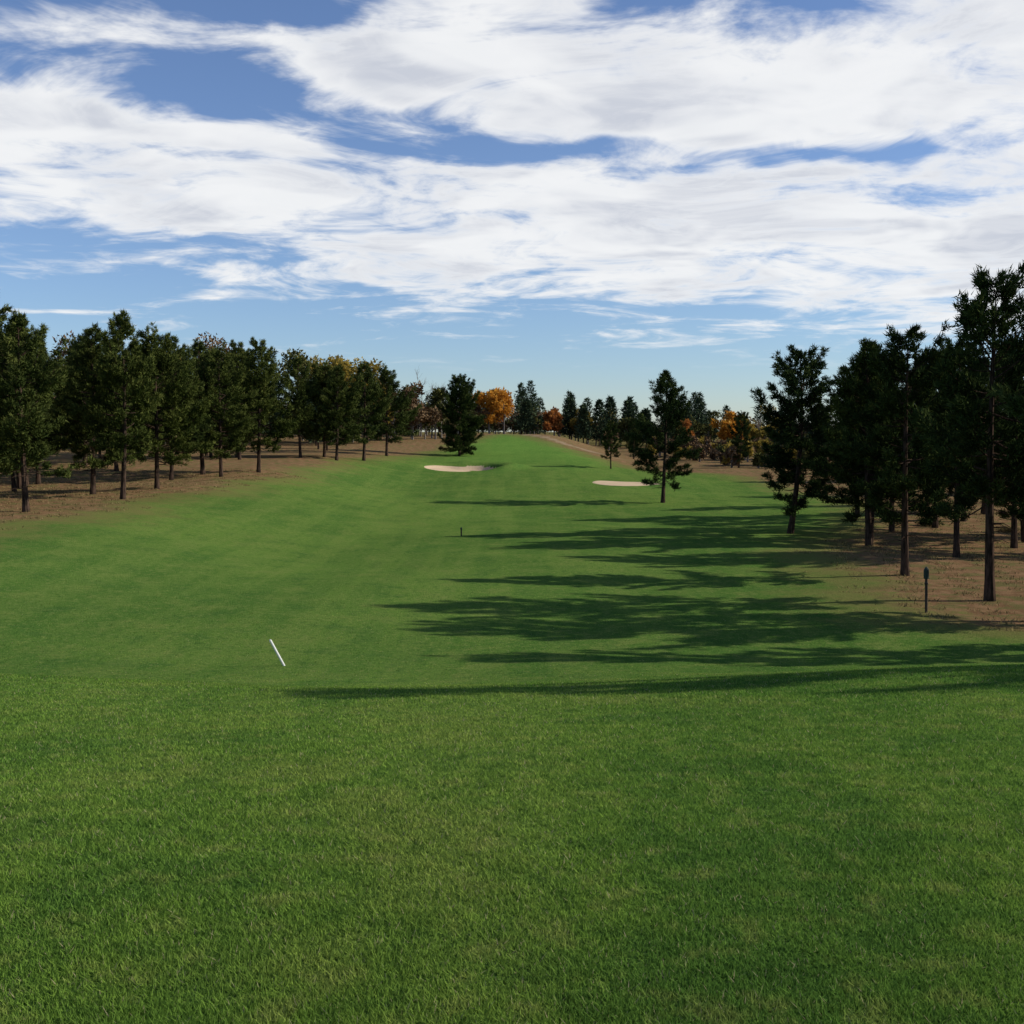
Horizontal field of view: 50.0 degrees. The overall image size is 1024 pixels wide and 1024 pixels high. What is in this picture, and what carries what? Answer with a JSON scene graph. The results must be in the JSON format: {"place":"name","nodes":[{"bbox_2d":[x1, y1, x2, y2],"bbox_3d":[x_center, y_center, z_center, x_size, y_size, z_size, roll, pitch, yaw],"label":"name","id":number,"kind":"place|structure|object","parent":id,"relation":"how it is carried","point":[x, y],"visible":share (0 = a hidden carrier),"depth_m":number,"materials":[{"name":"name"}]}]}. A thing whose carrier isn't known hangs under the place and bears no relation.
{"place":"outdoors","nodes":[
{"label":"outdoors","id":0,"kind":"place"},
{"bbox_2d":[0,432,1023,1023],"bbox_3d":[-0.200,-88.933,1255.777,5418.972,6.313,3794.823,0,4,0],"label":"ground","id":1,"kind":"structure","parent":0,"point":[552,534],"depth_m":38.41,"materials":[{"name":"green plant"}]},
{"bbox_2d":[0,302,49,475],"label":"pine tree","id":2,"kind":"object","parent":1,"relation":"on","point":[4,309],"visible":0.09,"depth_m":70.59,"materials":[{"name":"green plant"}]},
{"bbox_2d":[1,357,55,492],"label":"pine tree","id":3,"kind":"object","parent":1,"relation":"on","point":[13,480],"visible":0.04,"depth_m":82.29,"materials":[{"name":"green plant"}]},
{"bbox_2d":[0,309,73,511],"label":"pine tree","id":4,"kind":"object","parent":1,"relation":"on","point":[28,411],"visible":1,"depth_m":63.28,"materials":[{"name":"green plant"}]},
{"bbox_2d":[0,315,75,487],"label":"pine tree","id":5,"kind":"object","parent":1,"relation":"on","point":[18,481],"visible":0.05,"depth_m":88.28,"materials":[{"name":"green plant"}]},
{"bbox_2d":[4,337,77,483],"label":"pine tree","id":6,"kind":"object","parent":1,"relation":"on","point":[38,478],"visible":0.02,"depth_m":92.88,"materials":[{"name":"green plant"}]},
{"bbox_2d":[22,324,75,484],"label":"pine tree","id":7,"kind":"object","parent":1,"relation":"on","point":[35,331],"visible":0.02,"depth_m":92.41,"materials":[{"name":"green plant"}]},
{"bbox_2d":[52,329,87,463],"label":"pine tree","id":8,"kind":"object","parent":1,"relation":"on","point":[70,348],"visible":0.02,"depth_m":115.24,"materials":[{"name":"green plant"}]},
{"bbox_2d":[56,335,103,457],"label":"pine tree","id":9,"kind":"object","parent":1,"relation":"on","point":[67,352],"visible":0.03,"depth_m":116.47,"materials":[{"name":"green plant"}]},
{"bbox_2d":[66,359,95,464],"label":"pine tree","id":10,"kind":"object","parent":1,"relation":"on","point":[88,399],"visible":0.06,"depth_m":111.47,"materials":[{"name":"green plant"}]},
{"bbox_2d":[31,321,147,493],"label":"pine tree","id":11,"kind":"object","parent":1,"relation":"on","point":[86,355],"visible":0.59,"depth_m":78.75,"materials":[{"name":"green plant"}]},
{"bbox_2d":[82,344,145,470],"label":"pine tree","id":12,"kind":"object","parent":1,"relation":"on","point":[116,467],"visible":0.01,"depth_m":107.67,"materials":[{"name":"green plant"}]},
{"bbox_2d":[66,307,163,498],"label":"pine tree","id":13,"kind":"object","parent":1,"relation":"on","point":[115,365],"visible":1,"depth_m":75.09,"materials":[{"name":"green plant"}]},
{"bbox_2d":[115,321,217,488],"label":"pine tree","id":14,"kind":"object","parent":1,"relation":"on","point":[163,362],"visible":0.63,"depth_m":83.19,"materials":[{"name":"green plant"}]},
{"bbox_2d":[135,332,215,479],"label":"pine tree","id":15,"kind":"object","parent":1,"relation":"on","point":[184,352],"visible":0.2,"depth_m":95.33,"materials":[{"name":"green plant"}]},
{"bbox_2d":[170,338,236,474],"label":"pine tree","id":16,"kind":"object","parent":1,"relation":"on","point":[198,347],"visible":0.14,"depth_m":102.29,"materials":[{"name":"green plant"}]},
{"bbox_2d":[191,345,227,456],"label":"pine tree","id":17,"kind":"object","parent":1,"relation":"on","point":[205,353],"visible":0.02,"depth_m":132.48,"materials":[{"name":"green plant"}]},
{"bbox_2d":[173,340,260,476],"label":"pine tree","id":18,"kind":"object","parent":1,"relation":"on","point":[239,429],"visible":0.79,"depth_m":98.91,"materials":[{"name":"green plant"}]},
{"bbox_2d":[212,340,272,457],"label":"pine tree","id":19,"kind":"object","parent":1,"relation":"on","point":[233,345],"visible":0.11,"depth_m":130.34,"materials":[{"name":"green plant"}]},
{"bbox_2d":[220,352,268,459],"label":"pine tree","id":20,"kind":"object","parent":1,"relation":"on","point":[239,361],"visible":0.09,"depth_m":125.64,"materials":[{"name":"green plant"}]},
{"bbox_2d":[227,337,302,472],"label":"pine tree","id":21,"kind":"object","parent":1,"relation":"on","point":[260,371],"visible":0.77,"depth_m":105.91,"materials":[{"name":"green plant"}]},
{"bbox_2d":[269,639,284,665],"bbox_3d":[-6.241,3.804,29.286,0.068,0.947,0.068,-24,16,2],"label":"white stake","id":22,"kind":"object","parent":1,"relation":"on","point":[276,652],"visible":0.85,"depth_m":29.24,"materials":[{"name":"paint"}]},
{"bbox_2d":[277,355,323,456],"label":"pine tree","id":23,"kind":"object","parent":1,"relation":"on","point":[302,391],"visible":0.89,"depth_m":131.74,"materials":[{"name":"green plant"}]},
{"bbox_2d":[293,358,359,456],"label":"pine tree","id":24,"kind":"object","parent":1,"relation":"on","point":[322,377],"visible":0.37,"depth_m":135.30,"materials":[{"name":"green plant"}]},
{"bbox_2d":[306,364,367,460],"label":"pine tree","id":25,"kind":"object","parent":1,"relation":"on","point":[337,413],"visible":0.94,"depth_m":132.78,"materials":[{"name":"green plant"}]},
{"bbox_2d":[342,361,393,460],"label":"pine tree","id":26,"kind":"object","parent":1,"relation":"on","point":[371,393],"visible":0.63,"depth_m":139.06,"materials":[{"name":"green plant"}]},
{"bbox_2d":[357,362,422,455],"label":"pine tree","id":27,"kind":"object","parent":1,"relation":"on","point":[386,378],"visible":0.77,"depth_m":154.75,"materials":[{"name":"green plant"}]},
{"bbox_2d":[48,330,855,467],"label":"distant tree line","id":28,"kind":"object","parent":1,"relation":"on","point":[494,406],"visible":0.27,"depth_m":259.19,"materials":[{"name":"green plant"}]},
{"bbox_2d":[424,465,495,471],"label":"sand bunker","id":29,"kind":"object","parent":1,"relation":"on","point":[456,469],"visible":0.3,"depth_m":149.05},
{"bbox_2d":[435,373,485,455],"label":"pine tree","id":30,"kind":"object","parent":1,"relation":"on","point":[460,395],"visible":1,"depth_m":169.43,"materials":[{"name":"green plant"}]},
{"bbox_2d":[0,467,1023,631],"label":"dry grass","id":31,"kind":"structure","parent":1,"relation":"on","point":[845,558],"depth_m":66.32,"materials":[{"name":"brown plant"}]},
{"bbox_2d":[600,420,621,468],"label":"pine tree","id":32,"kind":"object","parent":1,"relation":"on","point":[609,435],"visible":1,"depth_m":149.41,"materials":[{"name":"green plant"}]},
{"bbox_2d":[592,481,656,485],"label":"sand bunker","id":33,"kind":"object","parent":1,"relation":"on","point":[614,483],"visible":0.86,"depth_m":124.39},
{"bbox_2d":[622,417,642,458],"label":"pine tree","id":34,"kind":"object","parent":1,"relation":"on","point":[631,426],"visible":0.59,"depth_m":189.03,"materials":[{"name":"green plant"}]},
{"bbox_2d":[625,369,704,502],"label":"pine tree","id":35,"kind":"object","parent":1,"relation":"on","point":[674,404],"visible":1,"depth_m":100.60,"materials":[{"name":"green plant"}]},
{"bbox_2d":[727,412,755,467],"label":"pine tree","id":36,"kind":"object","parent":1,"relation":"on","point":[738,439],"visible":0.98,"depth_m":159.07,"materials":[{"name":"green plant"}]},
{"bbox_2d":[749,343,848,533],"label":"pine tree","id":37,"kind":"object","parent":1,"relation":"on","point":[780,460],"visible":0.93,"depth_m":68.96,"materials":[{"name":"green plant"}]},
{"bbox_2d":[820,365,878,515],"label":"pine tree","id":38,"kind":"object","parent":1,"relation":"on","point":[833,478],"visible":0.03,"depth_m":84.05,"materials":[{"name":"green plant"}]},
{"bbox_2d":[801,336,926,545],"bbox_3d":[20.182,-3.867,62.184,6.270,12.115,7.639,-2,5,-27],"label":"pine tree","id":39,"kind":"object","parent":1,"relation":"on","point":[846,393],"visible":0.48,"depth_m":62.16,"materials":[{"name":"green plant"}]},
{"bbox_2d":[821,353,911,541],"bbox_3d":[21.150,-3.746,64.877,5.829,11.355,5.730,1,4,13],"label":"pine tree","id":40,"kind":"object","parent":1,"relation":"on","point":[863,377],"visible":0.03,"depth_m":64.30,"materials":[{"name":"green plant"}]},
{"bbox_2d":[842,352,927,531],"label":"pine tree","id":41,"kind":"object","parent":1,"relation":"on","point":[892,527],"visible":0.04,"depth_m":70.66,"materials":[{"name":"green plant"}]},
{"bbox_2d":[834,320,967,575],"bbox_3d":[16.756,-2.731,48.470,5.376,11.318,6.377,0,4,5],"label":"pine tree","id":42,"kind":"object","parent":1,"relation":"on","point":[868,454],"visible":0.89,"depth_m":47.59,"materials":[{"name":"green plant"}]},
{"bbox_2d":[924,567,928,612],"bbox_3d":[14.531,2.820,38.512,0.180,1.830,0.180,-1,4,0],"label":"marker post","id":43,"kind":"object","parent":1,"relation":"on","point":[926,573],"visible":0.89,"depth_m":38.46,"materials":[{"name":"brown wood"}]},
{"bbox_2d":[914,517,943,525],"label":"shrub","id":44,"kind":"object","parent":1,"relation":"on","point":[924,522],"visible":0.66,"depth_m":76.31,"materials":[{"name":"green plant"}]},
{"bbox_2d":[900,336,1007,557],"bbox_3d":[22.687,-3.369,56.609,5.000,11.635,5.932,4,6,41],"label":"pine tree","id":45,"kind":"object","parent":1,"relation":"on","point":[980,461],"visible":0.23,"depth_m":55.50,"materials":[{"name":"green plant"}]},
{"bbox_2d":[912,346,996,527],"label":"pine tree","id":46,"kind":"object","parent":1,"relation":"on","point":[935,522],"visible":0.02,"depth_m":74.02,"materials":[{"name":"green plant"}]},
{"bbox_2d":[906,260,1023,601],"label":"pine tree","id":47,"kind":"object","parent":1,"relation":"on","point":[977,314],"visible":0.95,"depth_m":40.52,"materials":[{"name":"green plant"}]},
{"bbox_2d":[956,353,989,521],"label":"pine tree","id":48,"kind":"object","parent":1,"relation":"on","point":[986,375],"visible":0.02,"depth_m":79.40,"materials":[{"name":"green plant"}]},
{"bbox_2d":[980,361,998,514],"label":"pine tree","id":49,"kind":"object","parent":1,"relation":"on","point":[983,510],"depth_m":85.94,"materials":[{"name":"green plant"}]},
{"bbox_2d":[973,339,1023,542],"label":"pine tree","id":50,"kind":"object","parent":1,"relation":"on","point":[1002,515],"visible":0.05,"depth_m":65.56,"materials":[{"name":"green plant"}]},
{"bbox_2d":[974,339,1023,547],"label":"pine tree","id":51,"kind":"object","parent":1,"relation":"on","point":[1014,539],"visible":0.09,"depth_m":62.04,"materials":[{"name":"green plant"}]},
{"bbox_2d":[984,380,1023,441],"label":"pine tree","id":52,"kind":"object","parent":1,"relation":"on","point":[1014,404],"visible":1,"depth_m":37.58,"materials":[{"name":"green plant"}]},
{"bbox_2d":[994,525,1020,531],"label":"shrub","id":53,"kind":"object","parent":1,"relation":"on","point":[1005,529],"visible":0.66,"depth_m":72.59,"materials":[{"name":"green plant"}]},
{"bbox_2d":[995,353,1023,485],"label":"pine tree","id":54,"kind":"object","parent":1,"relation":"on","point":[1006,422],"visible":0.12,"depth_m":55.59,"materials":[{"name":"green plant"}]},
{"bbox_2d":[0,0,1023,431],"label":"sky","id":55,"kind":"structure","parent":0,"point":[593,199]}
]}

